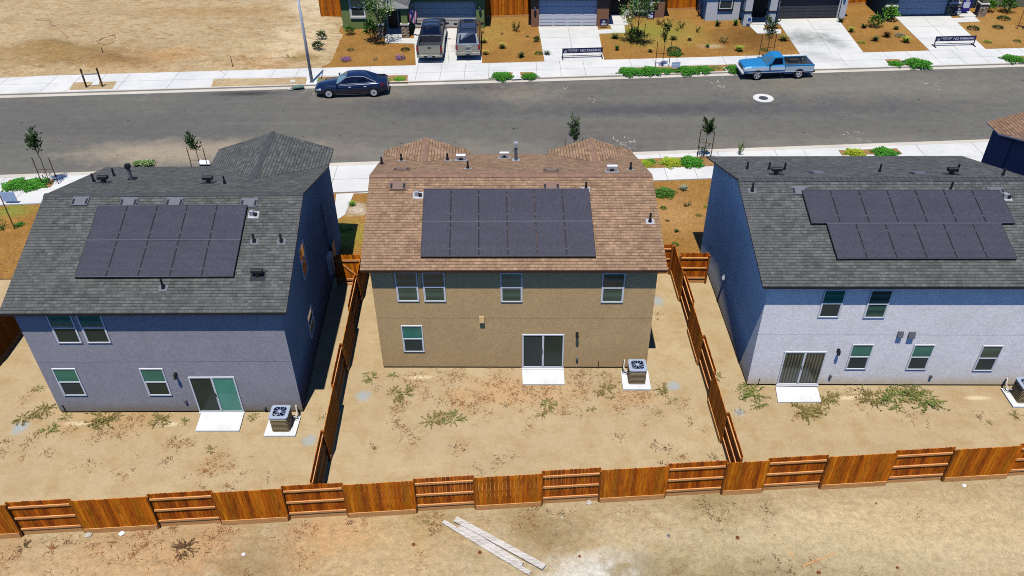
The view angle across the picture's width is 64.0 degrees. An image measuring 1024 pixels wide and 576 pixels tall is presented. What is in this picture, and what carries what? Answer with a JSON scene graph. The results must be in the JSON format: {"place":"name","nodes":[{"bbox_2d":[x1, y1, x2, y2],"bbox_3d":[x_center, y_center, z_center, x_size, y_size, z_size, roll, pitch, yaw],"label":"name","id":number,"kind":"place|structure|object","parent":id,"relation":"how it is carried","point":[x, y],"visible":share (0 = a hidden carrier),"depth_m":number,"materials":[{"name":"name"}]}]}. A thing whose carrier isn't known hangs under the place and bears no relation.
{"place":"outdoors","nodes":[
{"label":"outdoors","id":0,"kind":"place"},
{"bbox_2d":[0,0,342,77],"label":"empty lot","id":1,"kind":"structure","parent":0,"point":[187,35],"depth_m":68.73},
{"bbox_2d":[335,192,367,218],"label":"driveway","id":2,"kind":"structure","parent":0,"point":[341,202],"depth_m":47.41,"materials":[{"name":"concrete"}]},
{"bbox_2d":[413,28,481,64],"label":"driveway","id":3,"kind":"structure","parent":0,"point":[450,40],"depth_m":64.79,"materials":[{"name":"concrete"}]},
{"bbox_2d":[416,18,448,57],"bbox_3d":[-6.429,-20.363,65.893,2.600,2.017,6.970,-1,37,0],"label":"driveway pickup","id":4,"kind":"object","parent":3,"relation":"on","point":[431,38],"visible":1,"depth_m":64.89,"materials":[{"name":"grey metal"}]},
{"bbox_2d":[454,19,483,54],"bbox_3d":[-3.504,-20.439,65.931,2.441,2.034,6.257,-1,37,0],"label":"pickup truck","id":5,"kind":"object","parent":3,"relation":"on","point":[468,36],"visible":1,"depth_m":63.74,"materials":[{"name":"metal"}]},
{"bbox_2d":[0,142,987,205],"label":"pavement","id":6,"kind":"structure","parent":0,"point":[348,177],"depth_m":50.35,"materials":[{"name":"concrete"}]},
{"bbox_2d":[8,179,54,187],"bbox_3d":[-29.100,-6.256,49.358,2.954,0.001,1.159,-1,37,0],"label":"planting strip","id":7,"kind":"object","parent":6,"relation":"on","point":[51,181],"visible":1,"depth_m":49.45,"materials":[{"name":"soil"}]},
{"bbox_2d":[1,177,28,191],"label":"ground cover","id":8,"kind":"object","parent":7,"relation":"on","point":[14,183],"visible":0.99,"depth_m":49.21,"materials":[{"name":"green plant"}]},
{"bbox_2d":[18,177,48,192],"bbox_3d":[-28.743,-6.293,49.294,1.869,0.187,1.825,-20,41,-23],"label":"ground cover","id":9,"kind":"object","parent":7,"relation":"on","point":[35,182],"visible":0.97,"depth_m":49.18,"materials":[{"name":"green plant"}]},
{"bbox_2d":[24,125,58,184],"bbox_3d":[-27.893,-7.682,48.294,1.246,3.744,1.271,-1,37,0],"label":"young tree","id":10,"kind":"object","parent":7,"relation":"on","point":[32,140],"visible":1,"depth_m":47.67,"materials":[{"name":"green plant"}]},
{"bbox_2d":[2,49,1023,203],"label":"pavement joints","id":11,"kind":"object","parent":6,"relation":"on","point":[488,77],"visible":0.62,"depth_m":62.27,"materials":[{"name":"concrete"}]},
{"bbox_2d":[565,113,582,142],"bbox_3d":[3.770,-9.148,50.127,1.013,3.247,0.894,18,41,23],"label":"young tree","id":12,"kind":"object","parent":6,"relation":"on","point":[574,130],"visible":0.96,"depth_m":49.63,"materials":[{"name":"green plant"}]},
{"bbox_2d":[639,156,713,167],"bbox_3d":[10.274,-7.790,50.744,5.031,0.001,1.329,-3,37,-3],"label":"planting strip","id":13,"kind":"object","parent":6,"relation":"on","point":[706,162],"visible":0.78,"depth_m":50.68,"materials":[{"name":"soil"}]},
{"bbox_2d":[657,156,683,168],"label":"ground cover","id":14,"kind":"object","parent":13,"relation":"on","point":[669,162],"visible":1,"depth_m":50.60,"materials":[{"name":"yellow plant"}]},
{"bbox_2d":[676,155,704,168],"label":"ground cover","id":15,"kind":"object","parent":13,"relation":"on","point":[689,161],"visible":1,"depth_m":50.56,"materials":[{"name":"green plant"}]},
{"bbox_2d":[697,117,714,158],"bbox_3d":[11.978,-9.289,50.499,1.076,2.862,1.033,-11,38,-13],"label":"young tree","id":16,"kind":"object","parent":13,"relation":"on","point":[709,128],"visible":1,"depth_m":50.10,"materials":[{"name":"green plant"}]},
{"bbox_2d":[839,148,901,154],"bbox_3d":[22.560,-8.581,51.589,3.854,0.001,0.782,-2,37,-1],"label":"planting strip","id":17,"kind":"object","parent":6,"relation":"on","point":[866,151],"visible":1,"depth_m":51.62,"materials":[{"name":"soil"}]},
{"bbox_2d":[868,146,900,155],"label":"ground cover","id":18,"kind":"object","parent":17,"relation":"on","point":[883,151],"visible":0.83,"depth_m":51.41,"materials":[{"name":"green plant"}]},
{"bbox_2d":[0,36,1023,542],"bbox_3d":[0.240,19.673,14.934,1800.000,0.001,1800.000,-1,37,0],"label":"ground","id":19,"kind":"structure","parent":0,"point":[590,438],"depth_m":33.21,"materials":[{"name":"soil"}]},
{"bbox_2d":[0,316,22,365],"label":"wooden fence","id":20,"kind":"object","parent":19,"relation":"on","point":[11,334],"visible":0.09,"depth_m":37.20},
{"bbox_2d":[85,411,125,430],"bbox_3d":[-16.980,5.284,34.066,1.721,0.171,1.751,12,39,16],"label":"weed","id":21,"kind":"object","parent":19,"relation":"on","point":[108,418],"visible":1,"depth_m":33.87,"materials":[{"name":"green plant"}]},
{"bbox_2d":[0,388,325,491],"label":"dry weeds","id":22,"kind":"object","parent":19,"relation":"on","point":[101,434],"visible":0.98,"depth_m":32.73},
{"bbox_2d":[0,131,341,413],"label":"grey house","id":23,"kind":"structure","parent":19,"relation":"on","point":[203,289],"depth_m":32.72,"materials":[{"name":"paint"}]},
{"bbox_2d":[46,316,82,342],"bbox_3d":[-17.207,1.532,31.438,0.952,1.520,0.055,0,37,1],"label":"window","id":24,"kind":"structure","parent":23,"relation":"in","point":[64,329],"depth_m":31.49,"materials":[{"name":"glass"}]},
{"bbox_2d":[51,368,86,395],"bbox_3d":[-17.920,3.810,33.171,0.952,1.510,0.055,0,37,1],"label":"window","id":25,"kind":"structure","parent":23,"relation":"in","point":[68,379],"depth_m":33.15,"materials":[{"name":"white plastic"}]},
{"bbox_2d":[76,316,111,342],"bbox_3d":[-16.062,1.527,31.426,0.942,1.520,0.055,0,37,1],"label":"window","id":26,"kind":"structure","parent":23,"relation":"in","point":[93,328],"depth_m":31.48,"materials":[{"name":"glass"}]},
{"bbox_2d":[139,368,171,395],"bbox_3d":[-14.420,3.805,33.146,0.952,1.500,0.055,0,37,1],"label":"window","id":27,"kind":"structure","parent":23,"relation":"in","point":[154,379],"depth_m":33.13,"materials":[{"name":"white plastic"}]},
{"bbox_2d":[188,377,244,413],"bbox_3d":[-12.102,4.404,33.552,1.914,2.050,0.110,0,37,1],"label":"sliding door","id":28,"kind":"structure","parent":23,"relation":"in","point":[211,394],"depth_m":33.56,"materials":[{"name":"white glass"}]},
{"bbox_2d":[298,238,308,280],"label":"window","id":29,"kind":"structure","parent":23,"relation":"in","point":[302,254],"depth_m":34.94,"materials":[{"name":"glass"}]},
{"bbox_2d":[195,413,243,431],"bbox_3d":[-12.015,5.543,33.736,1.855,0.130,1.033,-1,37,0],"label":"doorstep slab","id":30,"kind":"structure","parent":19,"relation":"on","point":[219,422],"depth_m":33.65,"materials":[{"name":"concrete"}]},
{"bbox_2d":[264,416,300,436],"bbox_3d":[-9.380,5.665,33.508,1.293,0.120,1.125,-1,37,0],"label":"concrete pad","id":31,"kind":"object","parent":19,"relation":"on","point":[269,432],"visible":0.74,"depth_m":33.17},
{"bbox_2d":[268,405,298,431],"bbox_3d":[-9.268,5.189,33.356,0.965,0.820,1.093,-1,37,0],"label":"air conditioner","id":32,"kind":"object","parent":31,"relation":"on","point":[281,417],"visible":1,"depth_m":33.05,"materials":[{"name":"grey paint"}]},
{"bbox_2d":[297,0,316,84],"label":"street lamp","id":33,"kind":"object","parent":19,"relation":"on","point":[310,81],"visible":0.87,"depth_m":59.57,"materials":[{"name":"metal"}]},
{"bbox_2d":[318,0,341,17],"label":"wooden fence","id":34,"kind":"object","parent":19,"relation":"on","point":[325,7],"visible":0.96,"depth_m":71.94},
{"bbox_2d":[310,253,367,504],"bbox_3d":[-7.283,3.056,35.522,0.174,1.921,15.092,-1,37,-1],"label":"wooden fence","id":35,"kind":"object","parent":19,"relation":"on","point":[325,447],"visible":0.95,"depth_m":34.15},
{"bbox_2d":[333,255,364,284],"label":"wooden gate","id":36,"kind":"structure","parent":35,"relation":"attached to","point":[346,266],"depth_m":40.63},
{"bbox_2d":[0,179,711,278],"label":"mulch bed","id":37,"kind":"object","parent":19,"relation":"on","point":[687,223],"depth_m":45.72,"materials":[{"name":"brown soil"}]},
{"bbox_2d":[655,186,677,199],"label":"garden plant","id":38,"kind":"object","parent":37,"relation":"on","point":[662,192],"visible":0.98,"depth_m":47.78,"materials":[{"name":"green plant"}]},
{"bbox_2d":[340,0,486,37],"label":"green house","id":39,"kind":"structure","parent":19,"relation":"on","point":[398,23],"depth_m":69.15,"materials":[{"name":"green paint"}]},
{"bbox_2d":[348,0,365,18],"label":"window","id":40,"kind":"structure","parent":39,"relation":"in","point":[355,13],"depth_m":69.07,"materials":[{"name":"glass"}]},
{"bbox_2d":[386,10,399,28],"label":"front door","id":41,"kind":"structure","parent":39,"relation":"in","point":[393,20],"depth_m":69.50,"materials":[{"name":"wood"}]},
{"bbox_2d":[412,1,475,27],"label":"garage door","id":42,"kind":"structure","parent":39,"relation":"in","point":[452,11],"depth_m":69.27,"materials":[{"name":"blue metal"}]},
{"bbox_2d":[0,141,988,177],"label":"kerb","id":43,"kind":"structure","parent":19,"relation":"on","point":[634,154],"depth_m":51.90,"materials":[{"name":"concrete"}]},
{"bbox_2d":[485,0,530,17],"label":"wooden fence","id":44,"kind":"object","parent":19,"relation":"on","point":[511,7],"visible":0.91,"depth_m":71.71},
{"bbox_2d":[0,443,1023,538],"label":"wooden fence","id":45,"kind":"object","parent":19,"relation":"on","point":[155,511],"visible":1,"depth_m":29.66,"materials":[{"name":"wood"}]},
{"bbox_2d":[0,62,1023,95],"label":"kerb","id":46,"kind":"structure","parent":19,"relation":"on","point":[426,81],"depth_m":61.22,"materials":[{"name":"concrete"}]},
{"bbox_2d":[360,137,667,368],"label":"taupe house","id":47,"kind":"structure","parent":19,"relation":"on","point":[555,258],"depth_m":34.33,"materials":[{"name":"paint"}]},
{"bbox_2d":[394,273,419,301],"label":"window","id":48,"kind":"structure","parent":47,"relation":"in","point":[407,290],"depth_m":33.50,"materials":[{"name":"glass"}]},
{"bbox_2d":[401,325,424,351],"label":"window","id":49,"kind":"structure","parent":47,"relation":"in","point":[412,335],"depth_m":35.16,"materials":[{"name":"glass"}]},
{"bbox_2d":[422,273,445,301],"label":"window","id":50,"kind":"structure","parent":47,"relation":"in","point":[433,283],"depth_m":33.49,"materials":[{"name":"glass"}]},
{"bbox_2d":[500,273,522,301],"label":"window","id":51,"kind":"structure","parent":47,"relation":"in","point":[511,285],"depth_m":33.44,"materials":[{"name":"glass"}]},
{"bbox_2d":[522,334,563,368],"bbox_3d":[1.343,2.775,35.531,1.844,1.990,0.110,0,37,1],"label":"sliding door","id":52,"kind":"structure","parent":47,"relation":"in","point":[539,351],"depth_m":35.53,"materials":[{"name":"glass"}]},
{"bbox_2d":[601,273,625,302],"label":"window","id":53,"kind":"structure","parent":47,"relation":"in","point":[613,284],"depth_m":33.39,"materials":[{"name":"glass"}]},
{"bbox_2d":[370,310,682,475],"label":"dry weeds","id":54,"kind":"object","parent":19,"relation":"on","point":[452,403],"visible":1,"depth_m":34.65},
{"bbox_2d":[522,369,564,384],"bbox_3d":[1.359,3.906,35.678,1.834,0.130,0.959,-1,37,0],"label":"doorstep slab","id":55,"kind":"structure","parent":19,"relation":"on","point":[542,376],"depth_m":35.61,"materials":[{"name":"concrete"}]},
{"bbox_2d":[531,0,665,26],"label":"brown house","id":56,"kind":"structure","parent":19,"relation":"on","point":[568,12],"depth_m":69.67,"materials":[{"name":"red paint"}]},
{"bbox_2d":[539,0,596,25],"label":"garage door","id":57,"kind":"structure","parent":56,"relation":"in","point":[551,12],"depth_m":69.51,"materials":[{"name":"white metal"}]},
{"bbox_2d":[621,371,650,390],"bbox_3d":[5.352,4.014,35.447,1.223,0.120,1.183,-1,37,0],"label":"concrete pad","id":58,"kind":"object","parent":19,"relation":"on","point":[646,386],"visible":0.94,"depth_m":35.13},
{"bbox_2d":[622,359,646,383],"bbox_3d":[5.280,3.490,35.360,0.950,0.820,1.111,-1,37,0],"label":"air conditioner","id":59,"kind":"object","parent":58,"relation":"on","point":[636,370],"visible":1,"depth_m":35.03,"materials":[{"name":"grey paint"}]},
{"bbox_2d":[658,244,673,274],"bbox_3d":[6.984,-1.386,41.159,2.090,1.902,0.132,-1,37,0],"label":"wooden fence","id":60,"kind":"object","parent":19,"relation":"on","point":[668,248],"visible":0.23,"depth_m":40.98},
{"bbox_2d":[321,1,1023,67],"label":"mulch bed","id":61,"kind":"object","parent":19,"relation":"on","point":[365,51],"visible":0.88,"depth_m":67.34,"materials":[{"name":"brown soil"}]},
{"bbox_2d":[362,15,378,40],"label":"shrub","id":62,"kind":"object","parent":61,"relation":"on","point":[369,22],"visible":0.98,"depth_m":66.96,"materials":[{"name":"green plant"}]},
{"bbox_2d":[354,0,395,43],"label":"young tree","id":63,"kind":"object","parent":61,"relation":"on","point":[372,7],"visible":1,"depth_m":65.21,"materials":[{"name":"green plant"}]},
{"bbox_2d":[619,0,660,43],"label":"young tree","id":64,"kind":"object","parent":61,"relation":"on","point":[642,3],"visible":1,"depth_m":65.00,"materials":[{"name":"green plant"}]},
{"bbox_2d":[758,13,780,57],"bbox_3d":[19.433,-18.869,61.923,1.324,4.164,1.356,24,44,29],"label":"young tree","id":65,"kind":"object","parent":61,"relation":"in","point":[768,30],"visible":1,"depth_m":61.41,"materials":[{"name":"green plant"}]},
{"bbox_2d":[665,0,697,9],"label":"wooden fence","id":66,"kind":"object","parent":19,"relation":"on","point":[680,4],"visible":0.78,"depth_m":72.99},
{"bbox_2d":[679,253,710,283],"bbox_3d":[8.960,-0.937,40.530,1.490,1.910,0.132,0,37,1],"label":"wooden fence","id":67,"kind":"object","parent":19,"relation":"on","point":[694,264],"visible":0.83,"depth_m":40.43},
{"bbox_2d":[670,244,742,462],"bbox_3d":[8.229,2.715,35.720,0.174,1.923,13.791,-1,37,0],"label":"wooden fence","id":68,"kind":"object","parent":19,"relation":"on","point":[727,437],"visible":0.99,"depth_m":34.80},
{"bbox_2d":[735,382,768,409],"bbox_3d":[10.198,4.482,34.696,1.391,0.171,1.825,-8,38,-9],"label":"weed","id":69,"kind":"object","parent":19,"relation":"on","point":[753,389],"visible":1,"depth_m":34.68,"materials":[{"name":"green plant"}]},
{"bbox_2d":[698,0,848,25],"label":"white far house","id":70,"kind":"structure","parent":19,"relation":"on","point":[757,11],"depth_m":70.52,"materials":[{"name":"paint"}]},
{"bbox_2d":[751,0,767,16],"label":"front door","id":71,"kind":"structure","parent":70,"relation":"in","point":[759,9],"depth_m":70.88,"materials":[{"name":"wood"}]},
{"bbox_2d":[776,0,838,18],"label":"garage door","id":72,"kind":"structure","parent":70,"relation":"in","point":[788,8],"depth_m":70.64,"materials":[{"name":"black metal"}]},
{"bbox_2d":[775,387,820,402],"bbox_3d":[12.082,4.531,34.682,1.902,0.130,0.931,-1,37,0],"label":"concrete doorstep slab","id":73,"kind":"structure","parent":19,"relation":"on","point":[797,394],"depth_m":34.60,"materials":[{"name":"concrete"}]},
{"bbox_2d":[791,402,829,421],"bbox_3d":[12.246,5.097,33.855,1.544,0.167,1.527,18,41,23],"label":"weed","id":74,"kind":"object","parent":19,"relation":"on","point":[811,411],"visible":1,"depth_m":33.90,"materials":[{"name":"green plant"}]},
{"bbox_2d":[676,385,983,460],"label":"dry weeds","id":75,"kind":"object","parent":19,"relation":"on","point":[681,456],"visible":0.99,"depth_m":33.71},
{"bbox_2d":[700,156,1023,385],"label":"white house","id":76,"kind":"structure","parent":19,"relation":"on","point":[864,270],"depth_m":33.52,"materials":[{"name":"grey paint"}]},
{"bbox_2d":[776,351,826,385],"bbox_3d":[12.197,3.414,34.505,1.793,1.920,0.110,0,37,1],"label":"sliding door","id":77,"kind":"structure","parent":76,"relation":"in","point":[798,368],"depth_m":34.51,"materials":[{"name":"white glass"}]},
{"bbox_2d":[817,289,846,317],"bbox_3d":[12.663,0.610,32.403,0.852,1.400,0.055,0,37,1],"label":"window","id":78,"kind":"structure","parent":76,"relation":"in","point":[833,299],"depth_m":32.38,"materials":[{"name":"glass"}]},
{"bbox_2d":[845,344,873,369],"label":"window","id":79,"kind":"structure","parent":76,"relation":"in","point":[859,356],"depth_m":34.05,"materials":[{"name":"glass"}]},
{"bbox_2d":[863,290,893,317],"bbox_3d":[14.478,0.631,32.388,0.862,1.410,0.055,0,37,1],"label":"window","id":80,"kind":"structure","parent":76,"relation":"in","point":[878,302],"depth_m":32.37,"materials":[{"name":"glass"}]},
{"bbox_2d":[905,344,935,369],"bbox_3d":[16.970,2.878,34.051,0.852,1.390,0.055,0,37,1],"label":"window","id":81,"kind":"structure","parent":76,"relation":"in","point":[920,356],"depth_m":34.02,"materials":[{"name":"glass"}]},
{"bbox_2d":[972,345,1003,370],"bbox_3d":[19.775,2.919,34.035,0.842,1.410,0.055,0,37,1],"label":"window","id":82,"kind":"structure","parent":76,"relation":"in","point":[987,359],"depth_m":34.01,"materials":[{"name":"glass"}]},
{"bbox_2d":[854,384,887,410],"bbox_3d":[15.180,4.572,34.499,1.449,0.150,1.495,-26,44,-30],"label":"weed","id":83,"kind":"object","parent":19,"relation":"on","point":[872,401],"visible":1,"depth_m":34.46,"materials":[{"name":"green plant"}]},
{"bbox_2d":[876,384,914,413],"bbox_3d":[16.216,4.611,34.416,1.807,0.195,1.455,-26,44,-30],"label":"weed","id":84,"kind":"object","parent":19,"relation":"on","point":[888,397],"visible":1,"depth_m":34.48,"materials":[{"name":"green plant"}]},
{"bbox_2d":[898,384,950,411],"bbox_3d":[17.290,4.582,34.425,1.980,0.195,1.912,6,38,8],"label":"weed","id":85,"kind":"object","parent":19,"relation":"on","point":[917,395],"visible":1,"depth_m":34.43,"materials":[{"name":"green plant"}]},
{"bbox_2d":[867,0,1023,18],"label":"stone trimmed house","id":86,"kind":"structure","parent":19,"relation":"on","point":[911,7],"depth_m":71.12,"materials":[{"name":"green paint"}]},
{"bbox_2d":[897,0,948,14],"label":"garage door","id":87,"kind":"structure","parent":86,"relation":"in","point":[906,7],"depth_m":71.15,"materials":[{"name":"blue plastic"}]},
{"bbox_2d":[981,112,1023,175],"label":"slate house","id":88,"kind":"structure","parent":19,"relation":"on","point":[1004,148],"depth_m":41.70,"materials":[{"name":"paint"}]},
{"bbox_2d":[1001,388,1023,407],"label":"concrete pad","id":89,"kind":"object","parent":19,"relation":"on","point":[1011,400],"visible":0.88,"depth_m":34.24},
{"bbox_2d":[1004,377,1023,402],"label":"air conditioner","id":90,"kind":"object","parent":89,"relation":"on","point":[1016,390],"visible":1,"depth_m":34.08,"materials":[{"name":"grey paint"}]},
{"bbox_2d":[0,67,1023,174],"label":"road","id":91,"kind":"structure","parent":0,"point":[88,133],"depth_m":56.45,"materials":[{"name":"asphalt"}]},
{"bbox_2d":[315,70,389,97],"bbox_3d":[-11.608,-14.883,59.386,5.345,1.504,2.176,-1,37,0],"label":"parked sedan","id":92,"kind":"object","parent":91,"relation":"on","point":[354,82],"visible":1,"depth_m":58.80,"materials":[{"name":"blue paint"}]},
{"bbox_2d":[0,139,988,176],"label":"gutter","id":93,"kind":"object","parent":91,"relation":"on","point":[633,153],"visible":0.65,"depth_m":52.29,"materials":[{"name":"concrete"}]},
{"bbox_2d":[0,64,1023,97],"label":"gutter","id":94,"kind":"object","parent":91,"relation":"on","point":[465,82],"visible":0.83,"depth_m":61.19,"materials":[{"name":"concrete"}]},
{"bbox_2d":[735,51,814,79],"bbox_3d":[19.704,-16.724,61.176,5.621,1.664,2.107,-1,37,0],"label":"parked pickup","id":95,"kind":"object","parent":91,"relation":"on","point":[776,62],"visible":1,"depth_m":60.65,"materials":[{"name":"blue paint"}]},
{"bbox_2d":[0,482,1023,575],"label":"bare soil","id":96,"kind":"structure","parent":0,"point":[973,530],"depth_m":28.86,"materials":[{"name":"soil"}]},
{"bbox_2d":[0,499,921,575],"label":"dry weeds","id":97,"kind":"object","parent":96,"relation":"on","point":[529,519],"visible":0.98,"depth_m":29.20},
{"bbox_2d":[442,520,531,575],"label":"plank","id":98,"kind":"object","parent":96,"relation":"on","point":[482,545],"visible":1,"depth_m":28.73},
{"bbox_2d":[458,525,523,566],"bbox_3d":[-0.768,9.045,28.806,2.761,0.045,0.200,23,43,28],"label":"plank","id":99,"kind":"object","parent":96,"relation":"on","point":[502,552],"visible":1,"depth_m":28.73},
{"bbox_2d":[454,516,545,569],"bbox_3d":[-0.473,8.960,28.855,3.756,0.045,0.235,21,42,26],"label":"plank","id":100,"kind":"object","parent":99,"relation":"on","point":[501,543],"visible":1,"depth_m":28.79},
{"bbox_2d":[0,48,1023,92],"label":"pavement","id":101,"kind":"structure","parent":0,"point":[446,71],"depth_m":62.77,"materials":[{"name":"concrete"}]},
{"bbox_2d":[69,81,116,89],"bbox_3d":[-31.223,-15.083,61.020,3.338,0.001,1.442,-2,37,-2],"label":"planting strip","id":102,"kind":"object","parent":101,"relation":"on","point":[81,85],"visible":1,"depth_m":60.92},
{"bbox_2d":[211,77,306,86],"bbox_3d":[-18.805,-15.429,61.276,7.375,0.001,1.494,-2,37,-1],"label":"planting strip","id":103,"kind":"object","parent":101,"relation":"on","point":[253,81],"visible":1,"depth_m":61.28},
{"bbox_2d":[631,64,735,72],"bbox_3d":[13.098,-16.646,62.365,9.458,0.001,1.451,-2,37,-2],"label":"planting strip","id":104,"kind":"object","parent":101,"relation":"on","point":[721,66],"visible":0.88,"depth_m":62.74,"materials":[{"name":"soil"}]},
{"bbox_2d":[655,18,673,66],"bbox_3d":[11.522,-18.350,61.566,1.173,3.923,0.986,-17,40,-20],"label":"young tree","id":105,"kind":"object","parent":104,"relation":"on","point":[667,29],"visible":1,"depth_m":61.07,"materials":[{"name":"green plant"}]},
{"bbox_2d":[886,59,926,65],"bbox_3d":[30.393,-17.402,63.083,3.096,0.001,1.319,-3,37,-3],"label":"planting strip","id":106,"kind":"object","parent":101,"relation":"on","point":[887,60],"visible":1,"depth_m":63.36,"materials":[{"name":"soil"}]},
{"bbox_2d":[900,57,932,69],"bbox_3d":[31.145,-17.268,62.715,2.323,0.307,2.380,-9,38,-10],"label":"ground cover","id":107,"kind":"object","parent":106,"relation":"on","point":[914,62],"visible":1,"depth_m":62.60,"materials":[{"name":"green plant"}]},
{"bbox_2d":[538,26,603,60],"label":"driveway","id":108,"kind":"structure","parent":0,"point":[584,36],"depth_m":67.25,"materials":[{"name":"concrete"}]},
{"bbox_2d":[562,47,602,59],"bbox_3d":[5.515,-18.419,64.149,3.189,0.800,0.720,-2,37,-2],"label":"no parking barrier","id":109,"kind":"object","parent":108,"relation":"on","point":[583,50],"visible":1,"depth_m":64.03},
{"bbox_2d":[778,18,862,53],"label":"driveway","id":110,"kind":"structure","parent":0,"point":[834,34],"depth_m":67.61,"materials":[{"name":"concrete"}]},
{"bbox_2d":[895,15,984,50],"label":"driveway","id":111,"kind":"structure","parent":0,"point":[943,25],"depth_m":68.40,"materials":[{"name":"concrete"}]},
{"bbox_2d":[931,35,976,47],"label":"no parking barrier","id":112,"kind":"object","parent":111,"relation":"on","point":[955,38],"visible":1,"depth_m":65.30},
{"label":"planting strip","id":113,"kind":"structure","parent":0,"visible":0},
{"bbox_2d":[183,130,207,166],"bbox_3d":[-19.000,-8.126,49.163,1.072,3.227,1.074,23,43,28],"label":"young tree","id":114,"kind":"object","parent":113,"relation":"on","point":[190,140],"visible":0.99,"depth_m":48.64,"materials":[{"name":"green plant"}]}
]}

